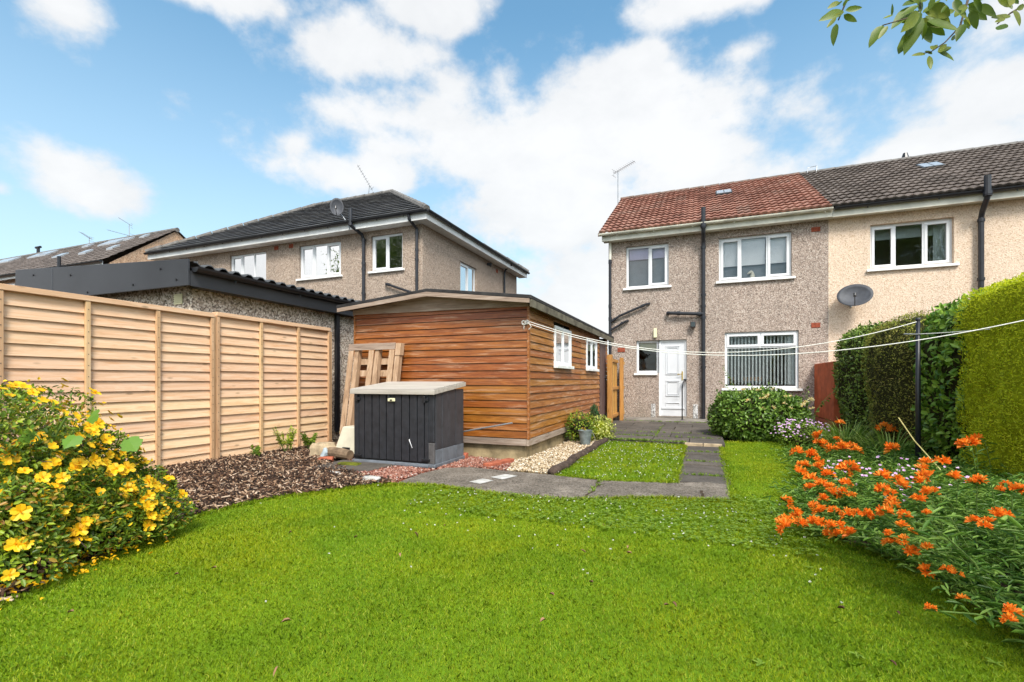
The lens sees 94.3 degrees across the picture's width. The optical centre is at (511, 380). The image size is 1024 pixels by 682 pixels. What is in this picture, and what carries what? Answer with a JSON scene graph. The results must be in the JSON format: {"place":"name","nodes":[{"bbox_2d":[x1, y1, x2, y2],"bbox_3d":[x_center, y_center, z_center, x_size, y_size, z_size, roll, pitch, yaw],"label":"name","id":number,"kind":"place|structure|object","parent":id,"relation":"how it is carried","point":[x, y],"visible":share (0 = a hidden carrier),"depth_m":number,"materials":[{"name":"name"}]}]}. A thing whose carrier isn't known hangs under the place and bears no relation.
{"place":"outdoors","nodes":[
{"label":"outdoors","id":0,"kind":"place"},
{"bbox_2d":[0,227,184,284],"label":"house","id":1,"kind":"structure","parent":0,"point":[128,249],"depth_m":20.25,"materials":[{"name":"grey tile"}]},
{"bbox_2d":[15,259,359,439],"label":"garage","id":2,"kind":"structure","parent":0,"point":[185,284],"depth_m":6.64,"materials":[{"name":"black"}]},
{"bbox_2d":[0,440,394,604],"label":"bark mulch","id":3,"kind":"object","parent":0,"point":[296,477],"visible":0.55,"depth_m":4.68,"materials":[{"name":"brown wood"}]},
{"bbox_2d":[17,409,142,500],"bbox_3d":[-2.536,0.577,2.632,0.803,0.852,0.283,0,0,2],"label":"sycamore seedling","id":4,"kind":"object","parent":3,"relation":"on","point":[133,443],"visible":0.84,"depth_m":2.56,"materials":[{"name":"green plant"}]},
{"bbox_2d":[0,377,199,587],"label":"yellow flowering shrub","id":5,"kind":"object","parent":3,"relation":"on","point":[73,498],"visible":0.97,"depth_m":2.64,"materials":[{"name":"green plant"}]},
{"bbox_2d":[0,514,203,609],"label":"fallen petals","id":6,"kind":"object","parent":3,"relation":"on","point":[74,570],"visible":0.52,"depth_m":2.48,"materials":[{"name":"yellow plant"}]},
{"bbox_2d":[250,444,260,455],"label":"ferny weed","id":7,"kind":"object","parent":3,"relation":"on","point":[256,450],"visible":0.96,"depth_m":6.11,"materials":[{"name":"green plant"}]},
{"bbox_2d":[272,425,297,450],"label":"ferny weed","id":8,"kind":"object","parent":3,"relation":"on","point":[289,439],"visible":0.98,"depth_m":6.55,"materials":[{"name":"green plant"}]},
{"bbox_2d":[300,432,317,448],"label":"ferny weed","id":9,"kind":"object","parent":3,"relation":"on","point":[306,441],"visible":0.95,"depth_m":6.79,"materials":[{"name":"green plant"}]},
{"bbox_2d":[309,442,335,455],"bbox_3d":[-2.476,0.916,6.263,0.336,0.212,0.240,0,0,5],"label":"rock","id":10,"kind":"object","parent":3,"relation":"on","point":[316,448],"visible":0.52,"depth_m":6.15,"materials":[{"name":"beige stone"}]},
{"bbox_2d":[320,447,327,456],"bbox_3d":[-2.411,0.927,6.112,0.116,0.145,0.102,0,0,22],"label":"plastic scrap","id":11,"kind":"object","parent":3,"relation":"on","point":[324,452],"visible":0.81,"depth_m":6.08,"materials":[{"name":"white plastic"}]},
{"bbox_2d":[318,456,333,461],"bbox_3d":[-2.310,0.969,5.896,0.176,0.056,0.090,0,0,-1],"label":"brick fragment","id":12,"kind":"object","parent":3,"relation":"on","point":[328,457],"visible":0.77,"depth_m":5.86,"materials":[{"name":"red brick"}]},
{"bbox_2d":[327,447,353,459],"bbox_3d":[-2.217,0.920,6.075,0.426,0.140,0.140,0,0,30],"label":"log","id":13,"kind":"object","parent":3,"relation":"on","point":[341,453],"visible":0.9,"depth_m":6.00,"materials":[{"name":"brown wood"}]},
{"bbox_2d":[336,425,353,451],"bbox_3d":[-2.085,0.777,6.298,0.520,0.355,0.325,0,0,22],"label":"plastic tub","id":14,"kind":"object","parent":3,"relation":"on","point":[346,439],"visible":0.3,"depth_m":6.21,"materials":[{"name":"white plastic"}]},
{"bbox_2d":[362,476,380,484],"bbox_3d":[-1.379,0.969,4.641,0.192,0.069,0.105,0,0,16],"label":"rock","id":15,"kind":"object","parent":3,"relation":"on","point":[371,477],"visible":0.57,"depth_m":4.59,"materials":[{"name":"stone"}]},
{"bbox_2d":[143,189,529,300],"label":"house","id":16,"kind":"structure","parent":0,"point":[390,242],"depth_m":13.44,"materials":[{"name":"grey stone"}]},
{"bbox_2d":[232,252,265,279],"bbox_3d":[-7.946,-3.377,14.386,1.520,0.945,0.064,0,0,22],"label":"window","id":17,"kind":"structure","parent":16,"relation":"in","point":[254,264],"depth_m":14.36,"materials":[{"name":"white plastic"}]},
{"bbox_2d":[296,241,342,280],"bbox_3d":[-5.374,-3.350,13.303,1.640,1.000,0.170,0,0,22],"label":"window","id":18,"kind":"structure","parent":16,"relation":"in","point":[320,261],"depth_m":13.34,"materials":[{"name":"white plastic"}]},
{"bbox_2d":[330,198,349,228],"bbox_3d":[-4.532,-4.396,12.388,0.348,0.791,0.483,0,0,28],"label":"satellite dish","id":19,"kind":"object","parent":16,"relation":"attached to","point":[336,206],"visible":0.95,"depth_m":12.44,"materials":[{"name":"black plastic"}]},
{"bbox_2d":[358,166,372,193],"bbox_3d":[-5.267,-7.032,17.012,0.575,1.268,0.240,0,0,-42],"label":"tv aerial","id":20,"kind":"object","parent":16,"relation":"attached to","point":[367,181],"visible":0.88,"depth_m":17.08,"materials":[{"name":"metal"}]},
{"bbox_2d":[368,233,404,273],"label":"window","id":21,"kind":"structure","parent":16,"relation":"in","point":[387,249],"depth_m":13.32,"materials":[{"name":"white plastic"}]},
{"bbox_2d":[460,262,474,290],"bbox_3d":[-1.388,-3.040,14.464,0.064,0.980,1.080,0,0,22],"label":"window","id":22,"kind":"structure","parent":16,"relation":"in","point":[467,273],"depth_m":14.46,"materials":[{"name":"white plastic"}]},
{"bbox_2d":[0,440,1023,681],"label":"lawn","id":23,"kind":"structure","parent":0,"point":[475,657],"depth_m":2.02,"materials":[{"name":"green plant"}]},
{"bbox_2d":[67,524,899,675],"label":"fallen leaves","id":24,"kind":"object","parent":23,"relation":"on","point":[541,619],"visible":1,"depth_m":2.02,"materials":[{"name":"brown plant"}]},
{"bbox_2d":[265,441,842,602],"bbox_3d":[0.726,0.967,4.751,4.296,0.037,6.322,0,0,22],"label":"clover","id":25,"kind":"object","parent":23,"relation":"on","point":[651,519],"depth_m":3.57,"materials":[{"name":"green plant"}]},
{"bbox_2d":[694,527,1002,666],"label":"lawn weeds","id":26,"kind":"object","parent":23,"relation":"on","point":[759,662],"visible":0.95,"depth_m":1.69,"materials":[{"name":"green plant"}]},
{"bbox_2d":[819,455,982,516],"bbox_3d":[3.191,0.825,3.979,0.960,0.270,2.405,0,0,27],"label":"cranesbill plant","id":27,"kind":"object","parent":23,"relation":"on","point":[868,467],"visible":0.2,"depth_m":4.12,"materials":[{"name":"green plant"}]},
{"bbox_2d":[0,0,1023,371],"label":"sky","id":28,"kind":"structure","parent":0,"point":[513,121],"materials":[{"name":"blue"}]},
{"bbox_2d":[398,467,729,499],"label":"concrete path","id":29,"kind":"structure","parent":0,"point":[542,485],"depth_m":4.51,"materials":[{"name":"grey concrete"}]},
{"bbox_2d":[470,474,514,483],"bbox_3d":[-0.182,0.989,4.811,0.171,0.001,0.535,0,0,44],"label":"mortar patch","id":30,"kind":"object","parent":29,"relation":"on","point":[504,476],"visible":1,"depth_m":4.82,"materials":[{"name":"white concrete"}]},
{"bbox_2d":[585,482,703,496],"bbox_3d":[1.177,0.990,4.214,0.987,0.001,0.800,0,0,22],"label":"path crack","id":31,"kind":"object","parent":29,"relation":"on","point":[701,491],"visible":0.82,"depth_m":4.21,"materials":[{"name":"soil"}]},
{"bbox_2d":[173,413,1023,638],"bbox_3d":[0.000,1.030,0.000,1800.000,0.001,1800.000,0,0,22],"label":"ground","id":32,"kind":"structure","parent":0,"point":[727,439],"depth_m":2.95,"materials":[{"name":"soil"}]},
{"bbox_2d":[0,283,331,469],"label":"lap fence","id":33,"kind":"object","parent":32,"relation":"on","point":[184,385],"visible":0.76,"depth_m":5.43,"materials":[{"name":"beige wood"}]},
{"bbox_2d":[339,343,403,433],"bbox_3d":[-1.993,0.110,6.745,0.900,1.300,0.299,0,0,22],"label":"wooden pallet","id":34,"kind":"object","parent":32,"relation":"on","point":[376,361],"visible":0.64,"depth_m":6.78,"materials":[{"name":"brown wood"}]},
{"bbox_2d":[380,463,510,482],"bbox_3d":[-1.067,1.008,5.529,2.120,0.001,1.760,0,0,22],"label":"red gravel base","id":35,"kind":"object","parent":32,"relation":"on","point":[431,470],"visible":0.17,"depth_m":5.17,"materials":[{"name":"gravel"}]},
{"bbox_2d":[351,455,511,482],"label":"red chippings","id":36,"kind":"object","parent":35,"relation":"on","point":[396,473],"visible":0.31,"depth_m":5.37,"materials":[{"name":"red gravel"}]},
{"bbox_2d":[313,460,393,472],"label":"paving slab","id":37,"kind":"structure","parent":36,"relation":"on","point":[367,466],"depth_m":5.44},
{"bbox_2d":[337,462,361,465],"bbox_3d":[-1.903,0.970,5.539,0.288,0.025,0.135,0,0,16],"label":"moss patch","id":38,"kind":"object","parent":37,"relation":"on","point":[350,463],"visible":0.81,"depth_m":5.51,"materials":[{"name":"green plant"}]},
{"bbox_2d":[350,382,465,467],"bbox_3d":[-1.277,0.496,5.895,1.180,0.978,0.775,0,0,22],"label":"storage box","id":39,"kind":"object","parent":36,"relation":"on","point":[416,424],"visible":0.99,"depth_m":5.59,"materials":[{"name":"grey plastic"}]},
{"bbox_2d":[359,394,393,459],"bbox_3d":[-1.617,0.540,5.664,0.498,0.770,0.020,0,0,22],"label":"door","id":40,"kind":"structure","parent":39,"relation":"in","point":[376,413],"depth_m":5.65,"materials":[{"name":"grey plastic"}]},
{"bbox_2d":[395,394,428,461],"bbox_3d":[-1.160,0.540,5.475,0.460,0.770,0.024,0,0,22],"label":"door","id":41,"kind":"structure","parent":39,"relation":"in","point":[405,404],"depth_m":5.47,"materials":[{"name":"grey plastic"}]},
{"bbox_2d":[483,458,513,467],"bbox_3d":[-0.154,0.975,5.660,0.100,0.050,0.480,0,0,38],"label":"edging brick","id":42,"kind":"object","parent":35,"relation":"on","point":[499,462],"visible":0.9,"depth_m":5.60,"materials":[{"name":"red brick"}]},
{"bbox_2d":[337,288,613,458],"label":"timber shed","id":43,"kind":"structure","parent":32,"relation":"on","point":[536,386],"depth_m":6.51,"materials":[{"name":"wood"}]},
{"bbox_2d":[463,422,512,431],"bbox_3d":[-0.340,0.605,6.165,0.765,0.172,0.022,0,0,25],"label":"metal rod","id":44,"kind":"object","parent":43,"relation":"attached to","point":[488,427],"visible":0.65,"depth_m":6.14,"materials":[{"name":"grey metal"}]},
{"bbox_2d":[530,321,573,385],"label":"window","id":45,"kind":"structure","parent":43,"relation":"in","point":[562,347],"depth_m":7.56,"materials":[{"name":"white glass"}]},
{"bbox_2d":[567,338,598,384],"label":"window","id":46,"kind":"structure","parent":43,"relation":"in","point":[591,347],"depth_m":9.54,"materials":[{"name":"white glass"}]},
{"bbox_2d":[598,339,606,416],"bbox_3d":[2.050,-0.055,10.659,0.090,1.710,0.680,0,0,22],"label":"shed door","id":47,"kind":"structure","parent":43,"relation":"in","point":[602,349],"depth_m":10.60,"materials":[{"name":"brown wood"}]},
{"bbox_2d":[506,438,598,473],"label":"pebble gravel","id":48,"kind":"structure","parent":32,"relation":"on","point":[555,455],"depth_m":5.96,"materials":[{"name":"beige gravel"}]},
{"bbox_2d":[564,409,596,440],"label":"potted shrub","id":49,"kind":"object","parent":48,"relation":"on","point":[577,424],"visible":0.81,"depth_m":7.62,"materials":[{"name":"green plant"}]},
{"bbox_2d":[578,429,594,444],"bbox_3d":[1.137,0.878,7.352,0.224,0.232,0.224,0,0,-23],"label":"metal bucket","id":50,"kind":"object","parent":48,"relation":"on","point":[585,436],"visible":0.77,"depth_m":7.28,"materials":[{"name":"metal"}]},
{"bbox_2d":[548,455,576,474],"bbox_3d":[0.604,0.970,5.459,0.126,0.119,0.917,0,0,22],"label":"log edging","id":51,"kind":"object","parent":32,"relation":"on","point":[562,466],"visible":0.88,"depth_m":5.27,"materials":[{"name":"brown wood"}]},
{"bbox_2d":[571,446,594,459],"bbox_3d":[0.962,0.970,6.361,0.129,0.126,0.976,0,0,22],"label":"log edging","id":52,"kind":"object","parent":32,"relation":"on","point":[582,453],"visible":0.64,"depth_m":6.27,"materials":[{"name":"brown wood"}]},
{"bbox_2d":[590,437,608,449],"bbox_3d":[1.342,0.970,7.324,0.130,0.126,1.046,0,0,22],"label":"log edging","id":53,"kind":"object","parent":32,"relation":"on","point":[596,444],"visible":0.68,"depth_m":7.21,"materials":[{"name":"brown wood"}]},
{"bbox_2d":[589,415,615,440],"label":"variegated shrub","id":54,"kind":"object","parent":32,"relation":"on","point":[603,429],"visible":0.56,"depth_m":7.85,"materials":[{"name":"green plant"}]},
{"bbox_2d":[607,355,624,422],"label":"garden gate","id":55,"kind":"structure","parent":32,"relation":"on","point":[612,388],"depth_m":11.27,"materials":[{"name":"brown wood"}]},
{"bbox_2d":[623,417,715,422],"bbox_3d":[4.070,0.974,11.350,2.650,0.112,0.820,0,0,22],"label":"back step","id":56,"kind":"object","parent":32,"relation":"on","point":[657,419],"visible":0.24,"depth_m":11.32,"materials":[{"name":"concrete"}]},
{"bbox_2d":[680,379,685,419],"bbox_3d":[4.132,0.435,11.438,0.086,0.970,0.598,0,0,26],"label":"handrail","id":57,"kind":"object","parent":56,"relation":"on","point":[684,380],"visible":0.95,"depth_m":11.20,"materials":[{"name":"black metal"}]},
{"bbox_2d":[685,442,721,446],"bbox_3d":[2.925,0.992,7.266,0.530,0.077,0.045,0,0,22],"label":"patio edge","id":58,"kind":"object","parent":32,"relation":"on","point":[702,444],"visible":0.52,"depth_m":7.24,"materials":[{"name":"beige stone"}]},
{"bbox_2d":[578,420,831,446],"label":"patio","id":59,"kind":"structure","parent":32,"relation":"on","point":[632,428],"depth_m":8.88,"materials":[{"name":"grey concrete"}]},
{"bbox_2d":[589,404,602,419],"bbox_3d":[1.504,0.700,8.682,0.345,0.583,0.326,0,0,22],"label":"dwarf conifer","id":60,"kind":"object","parent":59,"relation":"on","point":[594,408],"visible":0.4,"depth_m":8.64,"materials":[{"name":"green plant"}]},
{"bbox_2d":[585,419,727,496],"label":"joint weeds","id":61,"kind":"object","parent":59,"relation":"on","point":[644,439],"visible":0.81,"depth_m":7.52,"materials":[{"name":"green plant"}]},
{"bbox_2d":[598,172,833,426],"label":"house","id":62,"kind":"structure","parent":32,"relation":"on","point":[683,262],"depth_m":11.59,"materials":[{"name":"beige concrete"}]},
{"bbox_2d":[612,160,634,203],"bbox_3d":[3.469,-5.950,14.685,0.727,1.500,0.240,0,0,42],"label":"tv aerial","id":63,"kind":"object","parent":62,"relation":"attached to","point":[617,178],"visible":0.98,"depth_m":14.83,"materials":[{"name":"metal"}]},
{"bbox_2d":[623,243,671,290],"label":"window","id":64,"kind":"structure","parent":62,"relation":"in","point":[647,267],"depth_m":12.18,"materials":[{"name":"white plastic"}]},
{"bbox_2d":[637,340,658,372],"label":"window","id":65,"kind":"structure","parent":62,"relation":"in","point":[647,361],"depth_m":14.28,"materials":[{"name":"white plastic"}]},
{"bbox_2d":[659,339,686,416],"bbox_3d":[4.016,-0.075,11.862,0.660,1.910,0.108,0,0,22],"label":"back door","id":66,"kind":"structure","parent":62,"relation":"in","point":[672,366],"depth_m":11.88,"materials":[{"name":"white plastic"}]},
{"bbox_2d":[747,270,754,277],"bbox_3d":[5.693,-2.537,11.305,0.170,0.193,0.105,0,0,22],"label":"ornament","id":67,"kind":"object","parent":62,"relation":"on","point":[751,272],"visible":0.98,"depth_m":11.27,"materials":[{"name":"white ceramic"}]},
{"bbox_2d":[744,377,761,385],"bbox_3d":[6.039,0.390,11.956,0.400,0.980,0.415,0,0,22],"label":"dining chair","id":68,"kind":"object","parent":62,"relation":"in","point":[751,379],"visible":0.11,"depth_m":11.76,"materials":[{"name":"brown wood"}]},
{"bbox_2d":[716,232,795,283],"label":"window","id":69,"kind":"structure","parent":62,"relation":"in","point":[768,256],"depth_m":11.26,"materials":[{"name":"white plastic"}]},
{"bbox_2d":[722,330,802,390],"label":"window","id":70,"kind":"structure","parent":62,"relation":"in","point":[782,370],"depth_m":11.35,"materials":[{"name":"white plastic"}]},
{"bbox_2d":[707,365,833,442],"bbox_3d":[4.399,0.391,8.223,1.926,1.318,1.589,0,0,22],"label":"flowering shrub","id":71,"kind":"object","parent":32,"relation":"on","point":[752,414],"visible":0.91,"depth_m":7.79,"materials":[{"name":"green plant"}]},
{"bbox_2d":[770,418,833,447],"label":"cranesbill plant","id":72,"kind":"object","parent":32,"relation":"on","point":[795,440],"visible":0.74,"depth_m":7.12,"materials":[{"name":"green plant"}]},
{"bbox_2d":[814,361,845,432],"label":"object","id":73,"kind":"structure","parent":32,"relation":"on","point":[824,382],"depth_m":9.71,"materials":[{"name":"wood"}]},
{"bbox_2d":[792,417,884,445],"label":"strap leaf plant","id":74,"kind":"object","parent":32,"relation":"on","point":[830,435],"visible":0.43,"depth_m":6.63,"materials":[{"name":"plant"}]},
{"bbox_2d":[774,455,915,492],"bbox_3d":[2.913,0.848,4.475,1.290,0.328,1.300,0,0,-11],"label":"alstroemeria plant","id":75,"kind":"object","parent":32,"relation":"on","point":[828,472],"visible":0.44,"depth_m":4.29,"materials":[{"name":"orange plant"}]},
{"bbox_2d":[752,468,951,543],"bbox_3d":[2.433,0.784,3.446,1.252,0.455,1.496,0,0,22],"label":"alstroemeria plant","id":76,"kind":"object","parent":32,"relation":"on","point":[831,493],"visible":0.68,"depth_m":3.31,"materials":[{"name":"green plant"}]},
{"bbox_2d":[771,419,950,468],"bbox_3d":[4.128,0.754,5.778,1.799,0.521,2.223,0,0,22],"label":"alstroemeria plant","id":77,"kind":"object","parent":32,"relation":"on","point":[831,452],"visible":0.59,"depth_m":5.64,"materials":[{"name":"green plant"}]},
{"bbox_2d":[831,320,892,440],"bbox_3d":[6.364,-0.002,8.071,1.371,2.058,2.338,0,0,22],"label":"hedge","id":78,"kind":"object","parent":32,"relation":"on","point":[851,396],"visible":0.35,"depth_m":7.96,"materials":[{"name":"green plant"}]},
{"bbox_2d":[826,423,941,456],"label":"strap leaf plant","id":79,"kind":"object","parent":32,"relation":"on","point":[881,440],"visible":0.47,"depth_m":5.77,"materials":[{"name":"green plant"}]},
{"bbox_2d":[861,310,933,456],"bbox_3d":[5.689,0.021,6.298,1.616,1.962,1.848,0,0,22],"label":"hedge","id":80,"kind":"object","parent":32,"relation":"on","point":[889,373],"visible":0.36,"depth_m":6.11,"materials":[{"name":"green plant"}]},
{"bbox_2d":[774,470,1023,602],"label":"alstroemeria plant","id":81,"kind":"object","parent":32,"relation":"on","point":[885,539],"visible":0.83,"depth_m":2.48,"materials":[{"name":"green plant"}]},
{"bbox_2d":[794,141,1023,361],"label":"house","id":82,"kind":"structure","parent":32,"relation":"on","point":[907,233],"depth_m":10.18,"materials":[{"name":"brown tile"}]},
{"bbox_2d":[837,284,873,306],"bbox_3d":[7.306,-1.837,10.152,0.496,0.500,0.523,0,0,-11],"label":"satellite dish","id":83,"kind":"object","parent":82,"relation":"attached to","point":[854,295],"visible":1,"depth_m":10.17,"materials":[{"name":"black plastic"}]},
{"bbox_2d":[866,218,959,271],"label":"window","id":84,"kind":"structure","parent":82,"relation":"in","point":[919,244],"depth_m":10.26,"materials":[{"name":"white plastic"}]},
{"bbox_2d":[904,318,920,456],"bbox_3d":[4.320,0.210,5.124,0.158,1.780,0.056,0,0,22],"label":"clothes post","id":85,"kind":"object","parent":32,"relation":"on","point":[918,396],"visible":0.87,"depth_m":5.09,"materials":[{"name":"metal"}]},
{"bbox_2d":[529,321,914,352],"bbox_3d":[2.280,-0.544,5.561,4.229,0.430,0.008,0,0,13],"label":"clothes rope","id":86,"kind":"object","parent":85,"relation":"attached to","point":[726,352],"visible":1,"depth_m":5.51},
{"bbox_2d":[922,329,989,333],"bbox_3d":[4.327,-0.485,4.141,0.009,0.038,1.828,0,0,0],"label":"clothes rope","id":87,"kind":"object","parent":85,"relation":"attached to","point":[952,332],"visible":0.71,"depth_m":4.68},
{"bbox_2d":[819,0,1023,69],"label":"fruit tree","id":88,"kind":"object","parent":32,"relation":"on","point":[936,20],"visible":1,"depth_m":1.80,"materials":[{"name":"green plant"}]},
{"bbox_2d":[825,433,1022,487],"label":"alstroemeria plant","id":89,"kind":"object","parent":32,"relation":"on","point":[889,446],"visible":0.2,"depth_m":4.53,"materials":[{"name":"green plant"}]},
{"bbox_2d":[827,435,1023,520],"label":"alstroemeria plant","id":90,"kind":"object","parent":32,"relation":"on","point":[964,442],"visible":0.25,"depth_m":3.56,"materials":[{"name":"green plant"}]},
{"bbox_2d":[898,417,940,469],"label":"dry stalk","id":91,"kind":"object","parent":90,"relation":"on","point":[916,442],"visible":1,"depth_m":3.97,"materials":[{"name":"beige plant"}]},
{"bbox_2d":[894,505,1023,647],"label":"alstroemeria plant","id":92,"kind":"object","parent":32,"relation":"on","point":[1011,605],"visible":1,"depth_m":1.94,"materials":[{"name":"green plant"}]},
{"bbox_2d":[908,279,1023,469],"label":"hedge","id":93,"kind":"object","parent":32,"relation":"on","point":[941,359],"visible":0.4,"depth_m":5.18,"materials":[{"name":"green plant"}]},
{"bbox_2d":[952,272,1023,479],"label":"hedge","id":94,"kind":"object","parent":32,"relation":"on","point":[993,392],"visible":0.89,"depth_m":4.21,"materials":[{"name":"green plant"}]},
{"bbox_2d":[975,474,1023,539],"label":"alstroemeria plant","id":95,"kind":"object","parent":32,"relation":"on","point":[999,498],"visible":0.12,"depth_m":2.91,"materials":[{"name":"green plant"}]},
{"bbox_2d":[1011,538,1023,571],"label":"alstroemeria plant","id":96,"kind":"object","parent":32,"relation":"on","point":[1018,553],"visible":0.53,"depth_m":2.04,"materials":[{"name":"green plant"}]},
{"bbox_2d":[568,443,675,481],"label":"lawn","id":97,"kind":"structure","parent":0,"point":[626,466],"depth_m":5.45,"materials":[{"name":"green plant"}]},
{"bbox_2d":[678,446,730,483],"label":"slab path","id":98,"kind":"structure","parent":0,"point":[693,466],"depth_m":5.56,"materials":[{"name":"grey concrete"}]},
{"bbox_3d":[4.283,0.190,3.212,0.158,1.820,0.056,0,0,22],"label":"clothes post","id":99,"kind":"object","parent":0,"visible":0},
{"bbox_2d":[528,320,1023,355],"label":"clothes rope","id":100,"kind":"object","parent":99,"relation":"attached to","point":[796,353],"visible":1,"depth_m":4.32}
]}

